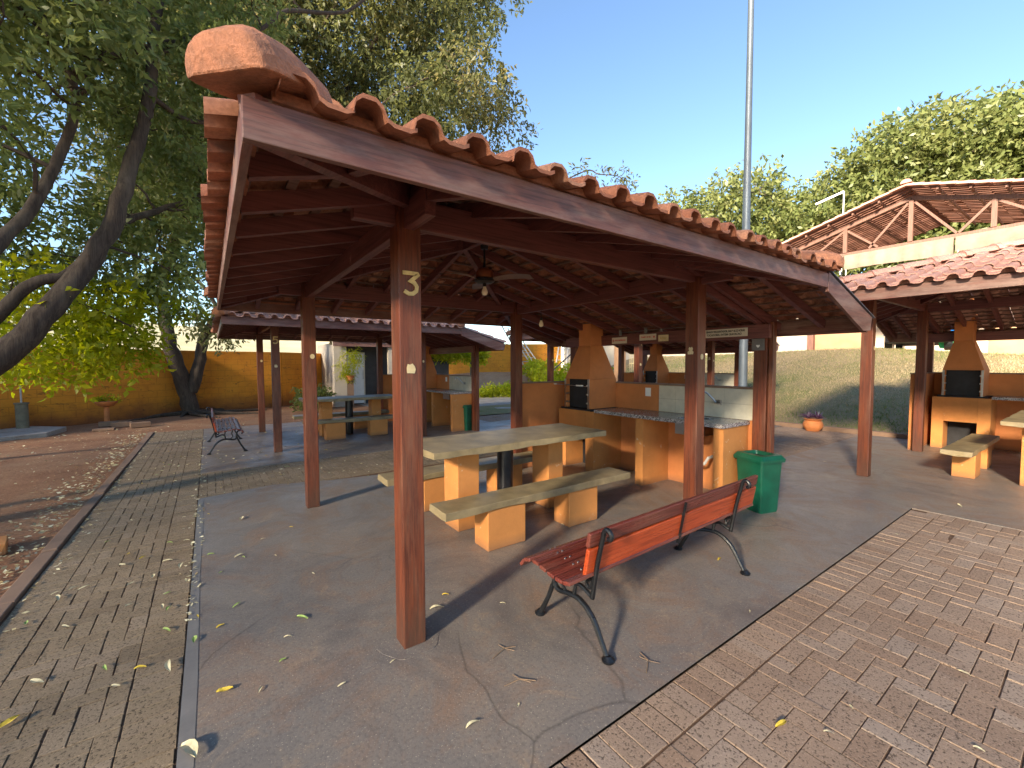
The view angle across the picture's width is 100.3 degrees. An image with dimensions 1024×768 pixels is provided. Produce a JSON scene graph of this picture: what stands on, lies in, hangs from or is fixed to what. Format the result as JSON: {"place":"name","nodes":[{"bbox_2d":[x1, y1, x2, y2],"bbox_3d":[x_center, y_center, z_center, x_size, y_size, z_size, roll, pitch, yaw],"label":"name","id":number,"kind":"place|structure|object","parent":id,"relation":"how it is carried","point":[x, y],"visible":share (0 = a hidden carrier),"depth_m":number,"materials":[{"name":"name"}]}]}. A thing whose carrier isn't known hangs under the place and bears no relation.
{"place":"outdoors","nodes":[
{"label":"outdoors","id":0,"kind":"place"},
{"bbox_2d":[0,417,161,597],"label":"dirt bed","id":1,"kind":"object","parent":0,"point":[19,497],"visible":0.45,"depth_m":6.14,"materials":[{"name":"red soil"}]},
{"bbox_2d":[0,535,8,555],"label":"orange kerbstone","id":2,"kind":"object","parent":1,"relation":"on","point":[4,543],"visible":0.98,"depth_m":3.65,"materials":[{"name":"paint"}]},
{"bbox_2d":[0,426,66,441],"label":"stone platform","id":3,"kind":"structure","parent":1,"relation":"on","point":[8,434],"depth_m":9.66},
{"bbox_2d":[7,282,29,428],"bbox_3d":[-11.785,-0.679,10.193,0.290,3.580,0.280,-2,3,-35],"label":"lamp post","id":4,"kind":"object","parent":3,"relation":"on","point":[21,414],"visible":0.55,"depth_m":10.20,"materials":[{"name":"concrete"}]},
{"bbox_2d":[0,429,145,589],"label":"leaf litter","id":5,"kind":"object","parent":1,"relation":"on","point":[41,532],"visible":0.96,"depth_m":5.06,"materials":[{"name":"beige plant"}]},
{"bbox_2d":[92,427,115,430],"bbox_3d":[-10.039,1.116,10.529,0.400,0.050,0.200,-2,3,-31],"label":"concrete block","id":6,"kind":"object","parent":1,"relation":"on","point":[104,429],"depth_m":10.49,"materials":[{"name":"grey concrete"}]},
{"bbox_2d":[0,243,211,402],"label":"young tree","id":7,"kind":"object","parent":1,"relation":"on","point":[87,333],"visible":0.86,"depth_m":5.55,"materials":[{"name":"green plant"}]},
{"bbox_2d":[94,393,122,420],"bbox_3d":[-10.735,0.663,11.334,0.645,0.883,0.491,-2,3,-35],"label":"pedestal planter","id":8,"kind":"object","parent":1,"relation":"on","point":[104,402],"visible":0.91,"depth_m":11.28,"materials":[{"name":"ceramic"}]},
{"bbox_2d":[98,420,118,426],"bbox_3d":[-10.629,1.048,11.273,0.400,0.120,0.200,-3,4,-43],"label":"concrete block","id":9,"kind":"object","parent":1,"relation":"on","point":[104,424],"depth_m":11.16,"materials":[{"name":"grey concrete"}]},
{"bbox_2d":[111,421,131,426],"bbox_3d":[-10.182,1.051,11.161,0.400,0.120,0.200,-2,3,-39],"label":"concrete block","id":10,"kind":"object","parent":1,"relation":"on","point":[121,424],"depth_m":11.08,"materials":[{"name":"grey concrete"}]},
{"bbox_2d":[130,421,150,427],"bbox_3d":[-9.653,1.052,11.106,0.200,0.120,0.400,2,4,43],"label":"concrete block","id":11,"kind":"object","parent":1,"relation":"on","point":[140,424],"depth_m":11.05,"materials":[{"name":"grey concrete"}]},
{"bbox_2d":[0,0,365,375],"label":"broadleaf tree","id":12,"kind":"object","parent":1,"relation":"on","point":[79,58],"visible":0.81,"depth_m":5.30,"materials":[{"name":"green plant"}]},
{"bbox_2d":[1,307,328,352],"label":"building","id":13,"kind":"structure","parent":0,"point":[288,346],"depth_m":47.47,"materials":[{"name":"beige paint"}]},
{"bbox_2d":[0,429,496,767],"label":"brick path","id":14,"kind":"structure","parent":0,"point":[148,739],"depth_m":2.67,"materials":[{"name":"grey brick"}]},
{"bbox_2d":[0,714,19,727],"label":"fallen leaf","id":15,"kind":"object","parent":14,"relation":"on","point":[7,721],"visible":1,"depth_m":1.91,"materials":[{"name":"yellow plant"}]},
{"bbox_2d":[30,678,43,682],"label":"fallen leaf","id":16,"kind":"object","parent":14,"relation":"on","point":[34,680],"visible":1,"depth_m":2.16,"materials":[{"name":"beige plant"}]},
{"bbox_2d":[3,436,206,631],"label":"leaf litter","id":17,"kind":"object","parent":14,"relation":"on","point":[182,528],"visible":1,"depth_m":3.56,"materials":[{"name":"beige plant"}]},
{"bbox_2d":[164,659,170,670],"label":"fallen leaf","id":18,"kind":"object","parent":14,"relation":"on","point":[167,665],"visible":1,"depth_m":2.25,"materials":[{"name":"beige plant"}]},
{"bbox_2d":[102,422,377,502],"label":"leaf litter","id":19,"kind":"object","parent":14,"relation":"on","point":[233,458],"visible":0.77,"depth_m":7.26,"materials":[{"name":"beige plant"}]},
{"bbox_2d":[151,404,368,432],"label":"earth yard","id":20,"kind":"structure","parent":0,"point":[177,423],"depth_m":12.61,"materials":[{"name":"red soil"}]},
{"bbox_2d":[129,408,265,420],"bbox_3d":[-9.733,0.915,14.006,2.910,0.218,3.504,-1,3,-7],"label":"bed","id":21,"kind":"object","parent":20,"relation":"on","point":[201,412],"visible":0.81,"depth_m":13.76,"materials":[{"name":"brown soil"}]},
{"bbox_2d":[41,0,541,411],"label":"broadleaf tree","id":22,"kind":"object","parent":21,"relation":"on","point":[348,67],"visible":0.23,"depth_m":13.46,"materials":[{"name":"green plant"}]},
{"bbox_2d":[567,158,640,193],"bbox_3d":[1.519,-5.774,13.540,4.942,2.563,1.407,0,3,3],"label":"tree branch","id":23,"kind":"object","parent":22,"relation":"attached to","point":[622,180],"visible":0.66,"depth_m":13.26,"materials":[{"name":"green plant"}]},
{"bbox_2d":[289,383,336,411],"bbox_3d":[-6.925,0.499,15.011,1.624,1.489,1.428,-2,3,-35],"label":"shrub","id":24,"kind":"object","parent":20,"relation":"on","point":[321,392],"visible":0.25,"depth_m":14.76,"materials":[{"name":"green plant"}]},
{"bbox_2d":[317,342,448,406],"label":"service building","id":25,"kind":"structure","parent":20,"relation":"on","point":[365,380],"depth_m":17.34,"materials":[{"name":"paint"}]},
{"bbox_2d":[331,346,365,383],"bbox_3d":[-6.134,-0.708,16.112,1.254,1.526,0.991,-2,3,-35],"label":"hanging fern","id":26,"kind":"object","parent":25,"relation":"hanging from","point":[347,373],"visible":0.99,"depth_m":16.05,"materials":[{"name":"green plant"}]},
{"bbox_2d":[347,352,365,403],"bbox_3d":[-6.331,-0.230,17.216,0.810,2.080,0.073,-2,3,-35],"label":"door","id":27,"kind":"structure","parent":25,"relation":"in","point":[359,388],"depth_m":17.33,"materials":[{"name":"white plastic"}]},
{"bbox_2d":[200,420,510,473],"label":"kiosk slab","id":28,"kind":"structure","parent":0,"point":[362,441],"depth_m":8.49,"materials":[{"name":"concrete"}]},
{"bbox_2d":[205,407,247,454],"bbox_3d":[-5.599,0.862,8.364,0.629,0.729,2.111,-2,3,-35],"label":"park bench","id":29,"kind":"object","parent":28,"relation":"on","point":[217,426],"visible":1,"depth_m":7.87,"materials":[{"name":"black metal"}]},
{"bbox_2d":[292,409,389,432],"bbox_3d":[-4.145,0.909,10.504,2.218,0.422,0.328,-2,3,-35],"label":"slab bench","id":30,"kind":"object","parent":28,"relation":"on","point":[360,425],"visible":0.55,"depth_m":10.58,"materials":[{"name":"orange paint"}]},
{"bbox_2d":[298,394,392,436],"bbox_3d":[-3.719,0.719,9.885,2.088,0.857,0.770,-2,3,-35],"label":"picnic table","id":31,"kind":"object","parent":28,"relation":"on","point":[325,406],"visible":0.82,"depth_m":9.82,"materials":[{"name":"orange paint"}]},
{"bbox_2d":[302,414,392,439],"bbox_3d":[-3.427,0.953,9.524,2.218,0.422,0.328,-2,3,-35],"label":"slab bench","id":32,"kind":"object","parent":28,"relation":"on","point":[334,428],"visible":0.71,"depth_m":9.33,"materials":[{"name":"orange paint"}]},
{"bbox_2d":[211,306,506,452],"bbox_3d":[-3.632,-0.386,9.978,5.501,3.056,4.796,-2,3,-35],"label":"kiosk","id":33,"kind":"object","parent":28,"relation":"on","point":[437,338],"visible":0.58,"depth_m":9.44,"materials":[{"name":"brown wood"}]},
{"bbox_2d":[383,346,471,431],"bbox_3d":[-2.234,-0.218,11.144,1.413,2.600,2.901,-2,3,-35],"label":"barbecue counter","id":34,"kind":"object","parent":28,"relation":"on","point":[448,396],"visible":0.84,"depth_m":11.08,"materials":[{"name":"orange paint"}]},
{"bbox_2d":[463,405,471,430],"bbox_3d":[-1.111,0.805,10.412,0.395,0.618,0.350,2,4,41],"label":"litter bin","id":35,"kind":"object","parent":28,"relation":"on","point":[467,417],"visible":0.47,"depth_m":10.25,"materials":[{"name":"green plastic"}]},
{"bbox_2d":[359,397,510,408],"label":"back path","id":36,"kind":"structure","parent":0,"point":[485,401],"depth_m":18.19,"materials":[{"name":"grey concrete"}]},
{"bbox_2d":[430,351,490,374],"bbox_3d":[-2.863,-0.725,19.656,4.556,2.813,1.708,-2,3,-35],"label":"climbing plant","id":37,"kind":"object","parent":36,"relation":"on","point":[464,358],"visible":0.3,"depth_m":19.61,"materials":[{"name":"green plant"}]},
{"bbox_2d":[479,404,510,414],"bbox_3d":[0.170,0.860,15.571,5.500,0.019,2.550,-2,3,-35],"label":"grass strip","id":38,"kind":"object","parent":36,"relation":"on","point":[488,410],"depth_m":14.99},
{"bbox_2d":[554,370,566,380],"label":"garden shrub","id":39,"kind":"object","parent":36,"relation":"on","point":[556,379],"visible":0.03,"depth_m":17.41,"materials":[{"name":"green plant"}]},
{"bbox_2d":[358,370,567,406],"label":"dirt bank","id":40,"kind":"structure","parent":0,"point":[495,377],"depth_m":24.27,"materials":[{"name":"brown soil"}]},
{"bbox_2d":[479,381,508,397],"bbox_3d":[-1.023,0.404,20.840,2.174,1.161,1.483,-1,3,-24],"label":"hedge plant","id":41,"kind":"object","parent":40,"relation":"on","point":[487,391],"visible":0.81,"depth_m":20.48,"materials":[{"name":"green plant"}]},
{"bbox_2d":[449,344,560,373],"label":"boundary wall","id":42,"kind":"structure","parent":40,"relation":"on","point":[498,361],"depth_m":25.01,"materials":[{"name":"yellow paint"}]},
{"bbox_2d":[495,380,523,396],"bbox_3d":[0.033,0.321,21.102,1.372,1.178,2.082,2,3,37],"label":"hedge plant","id":43,"kind":"object","parent":40,"relation":"on","point":[507,389],"visible":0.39,"depth_m":20.61,"materials":[{"name":"green plant"}]},
{"bbox_2d":[501,326,531,368],"bbox_3d":[0.427,-2.037,24.008,2.310,2.827,0.241,1,3,18],"label":"ladder","id":44,"kind":"object","parent":40,"relation":"on","point":[522,345],"visible":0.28,"depth_m":23.98,"materials":[{"name":"metal"}]},
{"bbox_2d":[508,329,543,369],"bbox_3d":[0.787,-1.886,23.972,2.230,2.530,0.229,1,3,22],"label":"ladder","id":45,"kind":"object","parent":40,"relation":"on","point":[528,352],"visible":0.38,"depth_m":23.93,"materials":[{"name":"metal"}]},
{"bbox_2d":[522,356,563,381],"bbox_3d":[1.463,-0.626,22.922,2.394,1.799,2.332,-2,3,-35],"label":"garden shrub","id":46,"kind":"object","parent":40,"relation":"on","point":[534,363],"visible":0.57,"depth_m":22.57,"materials":[{"name":"green plant"}]},
{"bbox_2d":[530,364,565,381],"bbox_3d":[2.106,-0.169,20.298,2.227,1.728,2.154,-2,3,-35],"label":"garden shrub","id":47,"kind":"object","parent":40,"relation":"on","point":[544,377],"visible":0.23,"depth_m":20.19,"materials":[{"name":"green plant"}]},
{"bbox_2d":[555,347,568,369],"bbox_3d":[2.842,-2.090,23.890,0.640,2.718,1.244,1,3,22],"label":"ladder","id":48,"kind":"object","parent":40,"relation":"on","point":[567,349],"visible":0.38,"depth_m":23.74,"materials":[{"name":"metal"}]},
{"bbox_2d":[564,346,678,371],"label":"garden wall","id":49,"kind":"structure","parent":40,"relation":"on","point":[609,350],"depth_m":23.62,"materials":[{"name":"paint"}]},
{"bbox_2d":[0,0,1023,366],"label":"sky","id":50,"kind":"structure","parent":0,"point":[656,87],"materials":[{"name":"blue"}]},
{"bbox_2d":[0,413,1023,767],"bbox_3d":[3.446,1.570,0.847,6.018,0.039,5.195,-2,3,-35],"label":"brick paving","id":51,"kind":"structure","parent":0,"point":[630,740],"depth_m":2.19,"materials":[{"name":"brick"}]},
{"bbox_2d":[176,498,202,767],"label":"cement strip","id":52,"kind":"object","parent":51,"relation":"on","point":[187,726],"visible":0.88,"depth_m":2.26,"materials":[{"name":"grey concrete"}]},
{"bbox_2d":[180,739,197,757],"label":"fallen leaf","id":53,"kind":"object","parent":52,"relation":"on","point":[190,746],"visible":1,"depth_m":1.77,"materials":[{"name":"white plant"}]},
{"bbox_2d":[513,506,911,767],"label":"cement strip","id":54,"kind":"object","parent":51,"relation":"on","point":[563,744],"visible":1,"depth_m":2.24,"materials":[{"name":"concrete"}]},
{"bbox_2d":[775,719,786,726],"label":"fallen leaf","id":55,"kind":"object","parent":51,"relation":"on","point":[781,722],"visible":1,"depth_m":1.89,"materials":[{"name":"yellow plant"}]},
{"bbox_2d":[194,462,909,767],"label":"concrete slab","id":56,"kind":"structure","parent":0,"point":[663,606],"depth_m":2.69,"materials":[{"name":"grey concrete"}]},
{"bbox_2d":[216,686,232,691],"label":"fallen leaf","id":57,"kind":"object","parent":56,"relation":"on","point":[226,688],"visible":1,"depth_m":2.10,"materials":[{"name":"yellow plant"}]},
{"bbox_2d":[377,624,438,659],"bbox_3d":[-0.575,1.486,2.460,0.368,0.002,0.240,-2,3,-35],"label":"cement patch","id":58,"kind":"object","parent":56,"relation":"on","point":[392,647],"visible":0.8,"depth_m":2.42,"materials":[{"name":"concrete"}]},
{"bbox_2d":[378,451,531,511],"bbox_3d":[-0.455,1.150,5.121,2.218,0.422,0.328,-2,3,-35],"label":"slab bench","id":59,"kind":"object","parent":56,"relation":"on","point":[434,487],"visible":0.34,"depth_m":4.83,"materials":[{"name":"orange paint"}]},
{"bbox_2d":[466,720,479,727],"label":"fallen leaf","id":60,"kind":"object","parent":56,"relation":"on","point":[470,722],"visible":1,"depth_m":1.89,"materials":[{"name":"white plant"}]},
{"bbox_2d":[492,644,515,658],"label":"twig","id":61,"kind":"object","parent":56,"relation":"on","point":[502,649],"visible":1,"depth_m":2.39,"materials":[{"name":"brown wood"}]},
{"bbox_2d":[423,423,605,531],"bbox_3d":[-0.017,0.961,4.486,2.088,0.857,0.770,-2,3,-35],"label":"picnic table","id":62,"kind":"object","parent":56,"relation":"on","point":[459,454],"visible":0.84,"depth_m":4.28,"materials":[{"name":"paint"}]},
{"bbox_2d":[504,674,534,686],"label":"twig","id":63,"kind":"object","parent":56,"relation":"on","point":[519,679],"visible":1,"depth_m":2.15,"materials":[{"name":"brown wood"}]},
{"bbox_2d":[429,467,629,551],"bbox_3d":[0.291,1.194,4.136,2.218,0.422,0.328,-2,3,-35],"label":"slab bench","id":64,"kind":"object","parent":56,"relation":"on","point":[499,518],"visible":1,"depth_m":3.84,"materials":[{"name":"paint"}]},
{"bbox_2d":[185,24,874,648],"bbox_3d":[0.085,-0.145,4.590,5.501,3.056,4.796,-2,3,-35],"label":"kiosk","id":65,"kind":"object","parent":56,"relation":"on","point":[317,198],"visible":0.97,"depth_m":2.54,"materials":[{"name":"brown wood"}]},
{"bbox_2d":[439,244,533,289],"bbox_3d":[-0.348,-1.203,4.247,0.838,0.395,0.912,-2,3,-35],"label":"ceiling fan","id":66,"kind":"object","parent":65,"relation":"hanging from","point":[484,274],"visible":0.91,"depth_m":4.21,"materials":[{"name":"black paint"}]},
{"bbox_2d":[482,283,487,295],"bbox_3d":[-0.274,-0.966,4.280,0.064,0.162,0.063,-2,3,-35],"label":"light bulb","id":67,"kind":"object","parent":66,"relation":"hanging from","point":[484,291],"visible":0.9,"depth_m":4.26,"materials":[{"name":"white glass"}]},
{"bbox_2d":[539,317,543,326],"bbox_3d":[0.397,-0.901,5.813,0.064,0.252,0.063,-2,3,-35],"label":"light bulb","id":68,"kind":"object","parent":65,"relation":"hanging from","point":[541,324],"visible":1,"depth_m":5.80,"materials":[{"name":"white glass"}]},
{"bbox_2d":[612,337,626,343],"bbox_3d":[1.589,-0.644,6.331,0.008,0.092,0.280,-2,3,-35],"label":"sign","id":69,"kind":"object","parent":65,"relation":"attached to","point":[619,340],"visible":1,"depth_m":6.33,"materials":[{"name":"beige wood"}]},
{"bbox_2d":[639,334,655,340],"bbox_3d":[1.879,-0.648,5.920,0.008,0.083,0.275,-2,3,-35],"label":"sign","id":70,"kind":"object","parent":65,"relation":"attached to","point":[647,337],"visible":1,"depth_m":5.92,"materials":[{"name":"beige wood"}]},
{"bbox_2d":[619,327,681,335],"bbox_3d":[1.939,-0.737,5.821,0.020,0.090,1.220,-2,3,-35],"label":"cable conduit","id":71,"kind":"object","parent":65,"relation":"attached to","point":[645,330],"visible":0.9,"depth_m":5.93,"materials":[{"name":"black metal"}]},
{"bbox_2d":[658,334,668,340],"bbox_3d":[2.023,-0.615,5.718,0.008,0.085,0.155,-2,3,-35],"label":"sign","id":72,"kind":"object","parent":65,"relation":"attached to","point":[663,337],"visible":1,"depth_m":5.71,"materials":[{"name":"beige paint"}]},
{"bbox_2d":[706,327,747,337],"bbox_3d":[2.507,-0.600,5.034,0.008,0.095,0.520,-2,3,-35],"label":"notice board","id":73,"kind":"object","parent":65,"relation":"attached to","point":[734,332],"visible":1,"depth_m":5.01,"materials":[{"name":"beige wood"}]},
{"bbox_2d":[752,338,764,350],"bbox_3d":[2.761,-0.493,4.793,0.010,0.234,0.136,-2,3,-35],"label":"hanging plate","id":74,"kind":"object","parent":65,"relation":"attached to","point":[758,344],"visible":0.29,"depth_m":4.79,"materials":[{"name":"metal"}]},
{"bbox_2d":[522,322,752,489],"bbox_3d":[1.484,0.023,5.756,1.413,2.600,2.901,-2,3,-35],"label":"barbecue counter","id":75,"kind":"object","parent":56,"relation":"on","point":[641,424],"visible":0.66,"depth_m":6.22,"materials":[{"name":"orange paint"}]},
{"bbox_2d":[520,475,757,665],"bbox_3d":[1.026,1.091,3.016,2.111,0.729,0.629,-2,3,-37],"label":"park bench","id":76,"kind":"object","parent":56,"relation":"on","point":[590,556],"visible":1,"depth_m":2.60,"materials":[{"name":"wood"}]},
{"bbox_2d":[639,652,657,672],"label":"twig","id":77,"kind":"object","parent":56,"relation":"on","point":[647,660],"visible":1,"depth_m":2.29,"materials":[{"name":"brown wood"}]},
{"bbox_2d":[689,527,709,535],"bbox_3d":[1.751,1.400,4.104,0.368,0.002,0.240,-2,3,-35],"label":"cement patch","id":78,"kind":"object","parent":56,"relation":"on","point":[699,533],"visible":0.29,"depth_m":4.01,"materials":[{"name":"concrete"}]},
{"bbox_2d":[733,450,785,513],"bbox_3d":[2.699,1.061,4.686,0.350,0.618,0.395,-1,3,-19],"label":"litter bin","id":79,"kind":"object","parent":56,"relation":"on","point":[765,466],"visible":0.93,"depth_m":4.55,"materials":[{"name":"green plastic"}]},
{"bbox_2d":[492,420,780,427],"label":"kiosk slab","id":80,"kind":"structure","parent":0,"point":[506,422],"depth_m":11.67,"materials":[{"name":"concrete"}]},
{"bbox_2d":[506,330,780,385],"bbox_3d":[3.382,-0.476,11.349,5.501,3.056,4.796,-2,3,-35],"label":"kiosk","id":81,"kind":"object","parent":80,"relation":"on","point":[640,352],"visible":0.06,"depth_m":11.54,"materials":[{"name":"brown wood"}]},
{"bbox_2d":[624,344,733,385],"bbox_3d":[4.781,-0.308,12.515,1.413,2.600,2.901,-2,3,-35],"label":"barbecue counter","id":82,"kind":"object","parent":80,"relation":"on","point":[655,370],"visible":0.37,"depth_m":13.24,"materials":[{"name":"orange paint"}]},
{"bbox_2d":[479,414,857,456],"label":"brick walkway","id":83,"kind":"structure","parent":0,"point":[788,441],"depth_m":9.18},
{"bbox_2d":[738,0,753,386],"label":"steel pole","id":84,"kind":"object","parent":83,"relation":"on","point":[743,358],"visible":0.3,"depth_m":7.59,"materials":[{"name":"grey metal"}]},
{"bbox_2d":[801,411,822,431],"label":"potted plant","id":85,"kind":"object","parent":83,"relation":"on","point":[814,424],"visible":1,"depth_m":9.96,"materials":[{"name":"purple plant"}]},
{"bbox_2d":[611,347,1023,433],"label":"lawn bank","id":86,"kind":"structure","parent":0,"point":[902,426],"depth_m":12.20,"materials":[{"name":"plant"}]},
{"bbox_2d":[556,361,569,378],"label":"garden shrub","id":87,"kind":"object","parent":86,"relation":"on","point":[568,365],"visible":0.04,"depth_m":19.76,"materials":[{"name":"green plant"}]},
{"bbox_2d":[614,346,633,380],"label":"barred gate","id":88,"kind":"structure","parent":86,"relation":"on","point":[616,362],"depth_m":16.32,"materials":[{"name":"beige metal"}]},
{"bbox_2d":[780,435,1023,530],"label":"kiosk slab","id":89,"kind":"structure","parent":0,"point":[902,474],"depth_m":5.83,"materials":[{"name":"concrete"}]},
{"bbox_2d":[839,238,1023,476],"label":"kiosk","id":90,"kind":"object","parent":89,"relation":"on","point":[927,301],"visible":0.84,"depth_m":6.02,"materials":[{"name":"brown wood"}]},
{"bbox_2d":[908,314,1023,451],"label":"barbecue counter","id":91,"kind":"object","parent":89,"relation":"on","point":[968,393],"visible":0.91,"depth_m":7.81,"materials":[{"name":"orange paint"}]},
{"bbox_2d":[940,434,999,478],"bbox_3d":[6.814,1.067,6.341,2.218,0.422,0.328,-2,3,-35],"label":"slab bench","id":92,"kind":"object","parent":89,"relation":"on","point":[971,454],"visible":1,"depth_m":5.98,"materials":[{"name":"orange paint"}]},
{"bbox_2d":[1000,410,1023,485],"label":"picnic table","id":93,"kind":"object","parent":89,"relation":"on","point":[1016,419],"visible":1,"depth_m":5.51,"materials":[{"name":"orange paint"}]},
{"label":"ground","id":94,"kind":"structure","parent":0,"visible":0},
{"bbox_2d":[0,432,153,622],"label":"path kerb","id":95,"kind":"structure","parent":94,"relation":"on","point":[12,595],"depth_m":3.76,"materials":[{"name":"concrete"}]},
{"bbox_2d":[0,346,321,428],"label":"boundary wall","id":96,"kind":"structure","parent":94,"relation":"on","point":[229,380],"depth_m":13.39,"materials":[{"name":"yellow paint"}]},
{"bbox_2d":[775,421,907,438],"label":"lawn kerb","id":97,"kind":"structure","parent":94,"relation":"on","point":[850,430],"depth_m":9.79,"materials":[{"name":"concrete"}]},
{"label":"upper terrace","id":98,"kind":"structure","parent":0,"visible":0},
{"bbox_2d":[657,166,782,234],"bbox_3d":[14.936,-9.333,33.244,10.343,15.647,10.295,1,3,26],"label":"broadleaf tree","id":99,"kind":"object","parent":98,"relation":"on","point":[692,200],"visible":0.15,"depth_m":31.21,"materials":[{"name":"green plant"}]},
{"bbox_2d":[711,153,869,271],"bbox_3d":[19.389,-8.642,29.942,12.172,14.653,8.079,-2,3,-35],"label":"broadleaf tree","id":100,"kind":"object","parent":98,"relation":"on","point":[791,221],"visible":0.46,"depth_m":28.71,"materials":[{"name":"green plant"}]},
{"bbox_2d":[815,191,844,276],"bbox_3d":[18.619,-6.354,25.237,1.366,9.578,0.130,2,3,37],"label":"street lamp","id":101,"kind":"object","parent":98,"relation":"on","point":[831,197],"visible":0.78,"depth_m":24.81,"materials":[{"name":"metal"}]},
{"bbox_2d":[679,178,1023,355],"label":"restaurant hall","id":102,"kind":"structure","parent":98,"relation":"on","point":[875,231],"depth_m":17.72,"materials":[{"name":"white paint"}]},
{"bbox_2d":[801,97,967,276],"bbox_3d":[23.578,-9.469,27.675,10.794,16.385,8.100,-2,3,-35],"label":"broadleaf tree","id":103,"kind":"object","parent":98,"relation":"on","point":[859,186],"visible":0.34,"depth_m":25.14,"materials":[{"name":"green plant"}]},
{"bbox_2d":[884,323,953,349],"bbox_3d":[14.395,-1.787,14.976,3.885,1.284,1.700,-3,4,-41],"label":"covered car","id":104,"kind":"object","parent":98,"relation":"on","point":[900,345],"visible":0.14,"depth_m":14.29,"materials":[{"name":"paint"}]},
{"bbox_2d":[869,78,1023,266],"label":"broadleaf tree","id":105,"kind":"object","parent":98,"relation":"on","point":[954,162],"visible":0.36,"depth_m":22.80,"materials":[{"name":"green plant"}]},
{"bbox_2d":[969,83,1023,224],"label":"broadleaf tree","id":106,"kind":"object","parent":98,"relation":"on","point":[1005,112],"visible":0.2,"depth_m":21.32,"materials":[{"name":"green plant"}]}
]}

